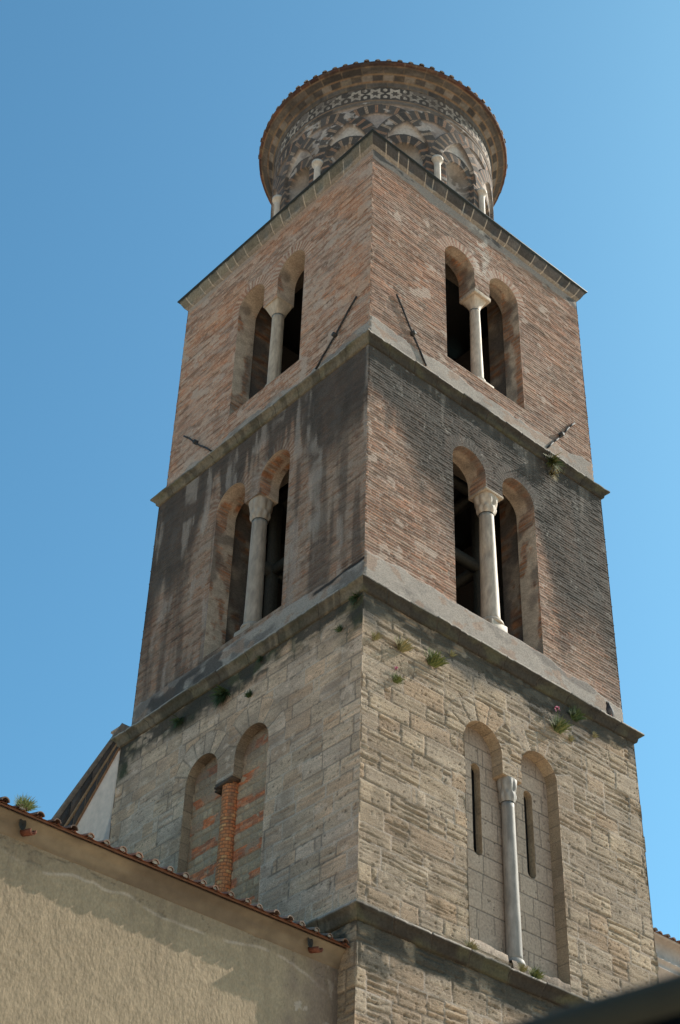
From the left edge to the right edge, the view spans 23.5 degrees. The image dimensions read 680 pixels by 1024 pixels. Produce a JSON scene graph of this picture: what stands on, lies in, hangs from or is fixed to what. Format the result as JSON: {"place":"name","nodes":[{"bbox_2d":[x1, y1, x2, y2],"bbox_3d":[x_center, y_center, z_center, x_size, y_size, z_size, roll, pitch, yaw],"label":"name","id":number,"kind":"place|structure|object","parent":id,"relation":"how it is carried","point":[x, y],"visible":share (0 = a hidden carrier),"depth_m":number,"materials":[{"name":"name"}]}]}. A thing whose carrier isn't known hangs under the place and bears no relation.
{"place":"outdoors","nodes":[
{"label":"outdoors","id":0,"kind":"place"},
{"bbox_2d":[52,723,129,840],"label":"gabled house","id":1,"kind":"structure","parent":0,"point":[86,806],"depth_m":46.88,"materials":[{"name":"paint"}]},
{"bbox_2d":[0,796,348,1023],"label":"plaster house","id":2,"kind":"structure","parent":0,"point":[92,931],"depth_m":31.71,"materials":[{"name":"paint"}]},
{"bbox_2d":[14,792,38,811],"bbox_3d":[-5.928,5.468,31.022,0.607,0.356,0.262,31,-48,-30],"label":"roof plant","id":3,"kind":"object","parent":2,"relation":"on","point":[27,803],"visible":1,"depth_m":31.01,"materials":[{"name":"green plant"}]},
{"bbox_2d":[0,0,679,940],"label":"sky","id":4,"kind":"structure","parent":0,"point":[131,131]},
{"bbox_2d":[653,927,679,978],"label":"plaster house","id":5,"kind":"structure","parent":0,"point":[667,948],"depth_m":61.64,"materials":[{"name":"beige paint"}]},
{"label":"ground","id":6,"kind":"structure","parent":0,"visible":0},
{"bbox_2d":[108,59,658,1023],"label":"bell tower","id":7,"kind":"structure","parent":6,"relation":"on","point":[382,345],"depth_m":45.34,"materials":[{"name":"brick"}]},
{"bbox_2d":[169,714,184,729],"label":"wall plant","id":8,"kind":"object","parent":7,"relation":"attached to","point":[177,720],"depth_m":44.99,"materials":[{"name":"green plant"}]},
{"bbox_2d":[208,683,230,708],"bbox_3d":[-3.257,4.918,43.640,0.416,0.717,0.955,31,-48,-30],"label":"wall plant","id":9,"kind":"object","parent":7,"relation":"attached to","point":[220,695],"depth_m":43.75,"materials":[{"name":"green plant"}]},
{"bbox_2d":[244,689,251,697],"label":"wall plant","id":10,"kind":"object","parent":7,"relation":"attached to","point":[248,694],"depth_m":42.79,"materials":[{"name":"green plant"}]},
{"bbox_2d":[333,622,342,631],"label":"wall plant","id":11,"kind":"object","parent":7,"relation":"attached to","point":[339,627],"depth_m":40.90,"materials":[{"name":"green plant"}]},
{"bbox_2d":[348,589,361,607],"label":"wall plant","id":12,"kind":"object","parent":7,"relation":"attached to","point":[355,597],"depth_m":40.97,"materials":[{"name":"green plant"}]},
{"bbox_2d":[263,474,480,617],"bbox_3d":[1.099,2.608,48.503,5.440,8.400,4.680,31,-48,-30],"label":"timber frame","id":13,"kind":"object","parent":7,"relation":"on","point":[274,568],"visible":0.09,"depth_m":49.34,"materials":[{"name":"black wood"}]},
{"bbox_2d":[371,631,382,640],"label":"wall plant","id":14,"kind":"object","parent":7,"relation":"attached to","point":[376,636],"depth_m":40.31,"materials":[{"name":"green plant"}]},
{"bbox_2d":[389,666,404,683],"bbox_3d":[1.431,3.952,40.119,0.554,0.455,0.257,31,-48,-30],"label":"wall plant","id":15,"kind":"object","parent":7,"relation":"attached to","point":[396,678],"depth_m":40.08,"materials":[{"name":"green plant"}]},
{"bbox_2d":[393,634,415,652],"bbox_3d":[1.641,3.247,40.830,0.685,0.405,0.362,31,-48,-30],"label":"wall plant","id":16,"kind":"object","parent":7,"relation":"attached to","point":[402,646],"depth_m":40.84,"materials":[{"name":"green plant"}]},
{"bbox_2d":[424,647,449,667],"bbox_3d":[2.483,3.619,41.458,0.878,0.544,0.405,31,-48,-30],"label":"wall plant","id":17,"kind":"object","parent":7,"relation":"attached to","point":[435,660],"depth_m":41.41,"materials":[{"name":"green plant"}]},
{"bbox_2d":[463,939,479,949],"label":"wall plant","id":18,"kind":"object","parent":7,"relation":"attached to","point":[472,945],"depth_m":37.23,"materials":[{"name":"green plant"}]},
{"bbox_2d":[515,962,527,971],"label":"wall plant","id":19,"kind":"object","parent":7,"relation":"attached to","point":[522,968],"depth_m":37.95,"materials":[{"name":"green plant"}]},
{"bbox_2d":[528,966,546,979],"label":"wall plant","id":20,"kind":"object","parent":7,"relation":"attached to","point":[536,973],"depth_m":38.14,"materials":[{"name":"green plant"}]},
{"bbox_2d":[548,467,559,480],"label":"wall plant","id":21,"kind":"object","parent":7,"relation":"attached to","point":[553,473],"depth_m":50.26,"materials":[{"name":"green plant"}]},
{"bbox_2d":[543,452,566,471],"bbox_3d":[6.652,-1.527,50.393,0.943,0.736,0.434,31,-48,-30],"label":"wall plant","id":22,"kind":"object","parent":7,"relation":"attached to","point":[554,462],"depth_m":50.54,"materials":[{"name":"green plant"}]},
{"bbox_2d":[550,706,573,734],"bbox_3d":[5.927,5.495,43.874,0.908,0.767,0.430,31,-48,-30],"label":"wall plant","id":23,"kind":"object","parent":7,"relation":"attached to","point":[559,726],"depth_m":43.81,"materials":[{"name":"green plant"}]},
{"bbox_2d":[568,733,573,741],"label":"wall plant","id":24,"kind":"object","parent":7,"relation":"attached to","point":[570,738],"depth_m":44.03,"materials":[{"name":"green plant"}]},
{"bbox_2d":[566,706,586,721],"bbox_3d":[6.494,5.434,44.649,0.814,0.469,0.338,31,-48,-30],"label":"wall plant","id":25,"kind":"object","parent":7,"relation":"attached to","point":[576,715],"depth_m":44.63,"materials":[{"name":"green plant"}]},
{"bbox_2d":[606,701,614,716],"bbox_3d":[7.556,5.569,45.805,0.220,0.400,0.604,-14,-42,19],"label":"pigeon","id":26,"kind":"object","parent":7,"relation":"on","point":[609,710],"visible":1,"depth_m":45.71,"materials":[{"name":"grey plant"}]},
{"bbox_2d":[511,973,679,1023],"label":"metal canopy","id":27,"kind":"object","parent":6,"relation":"on","point":[655,1002],"depth_m":1.11,"materials":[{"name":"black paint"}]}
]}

